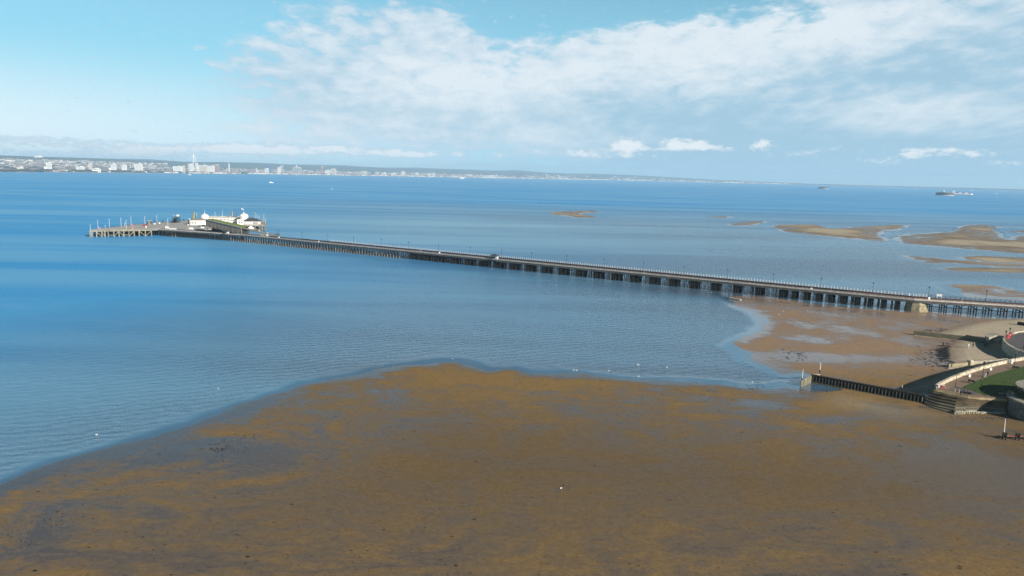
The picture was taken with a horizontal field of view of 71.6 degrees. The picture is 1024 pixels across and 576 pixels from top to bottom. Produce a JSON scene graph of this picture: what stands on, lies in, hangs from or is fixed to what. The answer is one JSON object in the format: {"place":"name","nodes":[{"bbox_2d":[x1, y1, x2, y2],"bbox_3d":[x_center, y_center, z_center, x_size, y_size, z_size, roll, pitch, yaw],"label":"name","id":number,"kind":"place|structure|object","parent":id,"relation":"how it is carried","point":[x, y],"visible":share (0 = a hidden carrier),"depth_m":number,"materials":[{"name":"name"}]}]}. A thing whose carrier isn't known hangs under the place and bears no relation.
{"place":"outdoors","nodes":[
{"label":"outdoors","id":0,"kind":"place"},
{"bbox_2d":[171,214,179,222],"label":"lift tower","id":1,"kind":"structure","parent":0,"point":[175,220],"depth_m":701.19,"materials":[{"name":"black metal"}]},
{"bbox_2d":[188,219,205,224],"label":"terminal building","id":2,"kind":"structure","parent":0,"point":[197,222],"depth_m":682.01,"materials":[{"name":"white paint"}]},
{"bbox_2d":[0,155,1019,189],"bbox_3d":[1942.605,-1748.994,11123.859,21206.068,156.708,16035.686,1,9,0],"label":"coastline","id":3,"kind":"structure","parent":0,"point":[251,166],"depth_m":13495.66,"materials":[{"name":"grey"}]},
{"bbox_2d":[44,162,51,168],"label":"block","id":4,"kind":"structure","parent":3,"relation":"on","point":[48,165],"depth_m":5851.68,"materials":[{"name":"white concrete"}]},
{"bbox_2d":[109,163,116,169],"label":"block","id":5,"kind":"structure","parent":3,"relation":"on","point":[113,166],"depth_m":6425.56,"materials":[{"name":"white concrete"}]},
{"bbox_2d":[134,164,142,170],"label":"block","id":6,"kind":"structure","parent":3,"relation":"on","point":[138,166],"depth_m":6734.13,"materials":[{"name":"white concrete"}]},
{"bbox_2d":[173,166,182,170],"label":"block","id":7,"kind":"structure","parent":3,"relation":"on","point":[177,168],"depth_m":6933.90,"materials":[{"name":"white concrete"}]},
{"bbox_2d":[188,164,192,171],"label":"block","id":8,"kind":"structure","parent":3,"relation":"on","point":[190,167],"depth_m":7166.65,"materials":[{"name":"white concrete"}]},
{"bbox_2d":[198,165,207,171],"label":"block","id":9,"kind":"structure","parent":3,"relation":"on","point":[202,168],"depth_m":7234.98,"materials":[{"name":"white concrete"}]},
{"bbox_2d":[208,166,214,171],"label":"block","id":10,"kind":"structure","parent":3,"relation":"on","point":[211,168],"depth_m":7317.98,"materials":[{"name":"white concrete"}]},
{"bbox_2d":[214,165,219,171],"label":"block","id":11,"kind":"structure","parent":3,"relation":"on","point":[217,168],"depth_m":7509.09,"materials":[{"name":"concrete"}]},
{"bbox_2d":[292,167,301,172],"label":"block","id":12,"kind":"structure","parent":3,"relation":"on","point":[297,169],"depth_m":9311.09,"materials":[{"name":"grey concrete"}]},
{"bbox_2d":[0,158,788,183],"bbox_3d":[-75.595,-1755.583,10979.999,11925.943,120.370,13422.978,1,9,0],"label":"town houses","id":13,"kind":"structure","parent":3,"relation":"on","point":[36,162],"depth_m":9276.94,"materials":[{"name":"white"}]},
{"bbox_2d":[0,164,1015,189],"bbox_3d":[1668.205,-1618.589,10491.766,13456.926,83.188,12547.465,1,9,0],"label":"woodland","id":14,"kind":"object","parent":3,"relation":"on","point":[49,170],"visible":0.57,"depth_m":6476.01,"materials":[{"name":"green plant"}]},
{"bbox_2d":[0,211,1023,575],"bbox_3d":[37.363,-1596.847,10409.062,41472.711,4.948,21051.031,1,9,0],"label":"ground","id":15,"kind":"structure","parent":0,"point":[312,455],"depth_m":142.56,"materials":[{"name":"brown sand"}]},
{"bbox_2d":[1,320,1020,575],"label":"seaweed","id":16,"kind":"object","parent":15,"relation":"on","point":[941,352],"visible":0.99,"depth_m":157.01,"materials":[{"name":"brown plant"}]},
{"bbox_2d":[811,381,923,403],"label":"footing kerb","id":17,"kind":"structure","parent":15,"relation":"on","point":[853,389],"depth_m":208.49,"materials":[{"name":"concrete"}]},
{"bbox_2d":[925,404,953,413],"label":"slipway toe","id":18,"kind":"object","parent":15,"relation":"on","point":[947,411],"visible":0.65,"depth_m":190.34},
{"bbox_2d":[913,331,985,342],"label":"concrete groyne","id":19,"kind":"object","parent":15,"relation":"on","point":[953,337],"visible":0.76,"depth_m":278.53,"materials":[{"name":"grey concrete"}]},
{"bbox_2d":[919,405,1007,421],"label":"rocks","id":20,"kind":"object","parent":15,"relation":"on","point":[994,418],"visible":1,"depth_m":184.64,"materials":[{"name":"stone"}]},
{"bbox_2d":[953,410,976,413],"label":"ruined footing","id":21,"kind":"object","parent":15,"relation":"on","point":[964,411],"visible":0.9,"depth_m":187.77,"materials":[{"name":"concrete"}]},
{"bbox_2d":[924,386,1006,411],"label":"stepped apron","id":22,"kind":"object","parent":15,"relation":"on","point":[947,400],"visible":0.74,"depth_m":191.78,"materials":[{"name":"concrete"}]},
{"bbox_2d":[946,358,1009,368],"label":"beach wall","id":23,"kind":"structure","parent":15,"relation":"on","point":[970,362],"depth_m":237.40,"materials":[{"name":"concrete"}]},
{"bbox_2d":[935,360,1023,400],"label":"promenade","id":24,"kind":"structure","parent":15,"relation":"on","point":[962,381],"depth_m":210.37,"materials":[{"name":"concrete"}]},
{"bbox_2d":[937,382,944,389],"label":"barrier boards","id":25,"kind":"object","parent":24,"relation":"on","point":[939,386],"visible":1,"depth_m":198.20,"materials":[{"name":"red fabric"}]},
{"bbox_2d":[950,386,977,394],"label":"path","id":26,"kind":"structure","parent":24,"relation":"on","point":[961,389],"depth_m":197.66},
{"bbox_2d":[934,357,1023,389],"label":"sea wall","id":27,"kind":"structure","parent":24,"relation":"on","point":[953,377],"depth_m":218.66,"materials":[{"name":"beige concrete"}]},
{"bbox_2d":[977,411,1005,413],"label":"kerb slab","id":28,"kind":"structure","parent":15,"relation":"on","point":[993,412],"depth_m":188.72,"materials":[{"name":"concrete"}]},
{"bbox_2d":[983,332,1000,346],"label":"beach ramp","id":29,"kind":"structure","parent":15,"relation":"on","point":[992,337],"depth_m":271.11,"materials":[{"name":"concrete"}]},
{"bbox_2d":[1002,432,1023,440],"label":"outfall","id":30,"kind":"object","parent":15,"relation":"on","point":[1016,436],"visible":1,"depth_m":169.24,"materials":[{"name":"brown metal"}]},
{"bbox_2d":[1006,380,1023,419],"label":"round bastion","id":31,"kind":"object","parent":15,"relation":"on","point":[1015,406],"visible":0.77,"depth_m":187.72,"materials":[{"name":"grey concrete"}]},
{"bbox_2d":[1010,383,1023,398],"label":"shrub","id":32,"kind":"object","parent":31,"relation":"on","point":[1019,393],"visible":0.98,"depth_m":190.26,"materials":[{"name":"green plant"}]},
{"bbox_2d":[0,172,1023,484],"bbox_3d":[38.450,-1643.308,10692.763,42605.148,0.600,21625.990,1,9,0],"label":"sea","id":33,"kind":"structure","parent":0,"point":[112,340],"depth_m":399.00,"materials":[{"name":"liquid"}]},
{"bbox_2d":[89,220,265,236],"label":"pier platform","id":34,"kind":"structure","parent":33,"relation":"in","point":[139,229],"depth_m":635.75,"materials":[{"name":"grey concrete"}]},
{"bbox_2d":[200,210,208,218],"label":"domed pavilion","id":35,"kind":"structure","parent":34,"relation":"on","point":[204,216],"depth_m":729.91,"materials":[{"name":"white paint"}]},
{"bbox_2d":[209,217,239,219],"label":"concourse hall","id":36,"kind":"structure","parent":34,"relation":"on","point":[231,218],"depth_m":752.90,"materials":[{"name":"white glass"}]},
{"bbox_2d":[237,219,243,224],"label":"taller block","id":37,"kind":"structure","parent":34,"relation":"on","point":[240,221],"depth_m":694.00,"materials":[{"name":"white paint"}]},
{"bbox_2d":[239,208,247,219],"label":"domed pavilion","id":38,"kind":"structure","parent":34,"relation":"on","point":[244,216],"depth_m":743.18,"materials":[{"name":"white paint"}]},
{"bbox_2d":[244,218,260,223],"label":"cafe","id":39,"kind":"structure","parent":34,"relation":"on","point":[252,221],"depth_m":700.84,"materials":[{"name":"white paint"}]},
{"bbox_2d":[152,228,1023,318],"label":"pier","id":40,"kind":"structure","parent":33,"relation":"in","point":[674,279],"depth_m":411.98,"materials":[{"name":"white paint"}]},
{"bbox_2d":[205,219,277,239],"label":"boarded ramp","id":41,"kind":"structure","parent":40,"relation":"on","point":[216,225],"depth_m":598.46,"materials":[{"name":"wood"}]},
{"bbox_2d":[488,254,498,259],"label":"pier shelter","id":42,"kind":"object","parent":40,"relation":"on","point":[493,256],"visible":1,"depth_m":459.30,"materials":[{"name":"white paint"}]},
{"bbox_2d":[800,374,925,402],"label":"sheet pile groyne","id":43,"kind":"object","parent":33,"relation":"in","point":[885,391],"visible":0.65,"depth_m":205.69,"materials":[{"name":"metal"}]},
{"bbox_2d":[904,302,927,311],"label":"stone pier","id":44,"kind":"structure","parent":33,"relation":"in","point":[916,307],"depth_m":337.86,"materials":[{"name":"beige stone"}]},
{"bbox_2d":[935,190,953,195],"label":"sea fort","id":45,"kind":"structure","parent":33,"relation":"in","point":[943,193],"depth_m":4058.62,"materials":[{"name":"stone"}]},
{"bbox_2d":[952,189,972,194],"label":"cargo ship","id":46,"kind":"object","parent":33,"relation":"on","point":[960,193],"visible":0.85,"depth_m":4532.27},
{"bbox_2d":[0,0,1023,188],"label":"sky","id":47,"kind":"structure","parent":0,"point":[919,93],"materials":[{"name":"blue"}]},
{"bbox_2d":[15,171,1023,190],"bbox_3d":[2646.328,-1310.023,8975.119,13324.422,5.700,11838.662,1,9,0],"label":"beach","id":48,"kind":"structure","parent":0,"point":[464,177],"depth_m":9740.29,"materials":[{"name":"beige sand"}]},
{"bbox_2d":[103,158,1023,189],"bbox_3d":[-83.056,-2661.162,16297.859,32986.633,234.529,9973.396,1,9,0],"label":"hills","id":49,"kind":"structure","parent":0,"point":[517,171],"depth_m":18982.13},
{"bbox_2d":[962,366,1023,395],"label":"lawn","id":50,"kind":"structure","parent":0,"point":[971,387],"depth_m":205.47,"materials":[{"name":"green plant"}]},
{"bbox_2d":[1005,332,1023,350],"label":"plaza","id":51,"kind":"structure","parent":0,"point":[1016,340],"depth_m":263.36,"materials":[{"name":"grey asphalt"}]},
{"bbox_2d":[1002,330,1023,357],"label":"plaza wall","id":52,"kind":"structure","parent":51,"relation":"on","point":[1009,350],"depth_m":252.12,"materials":[{"name":"grey concrete"}]}
]}

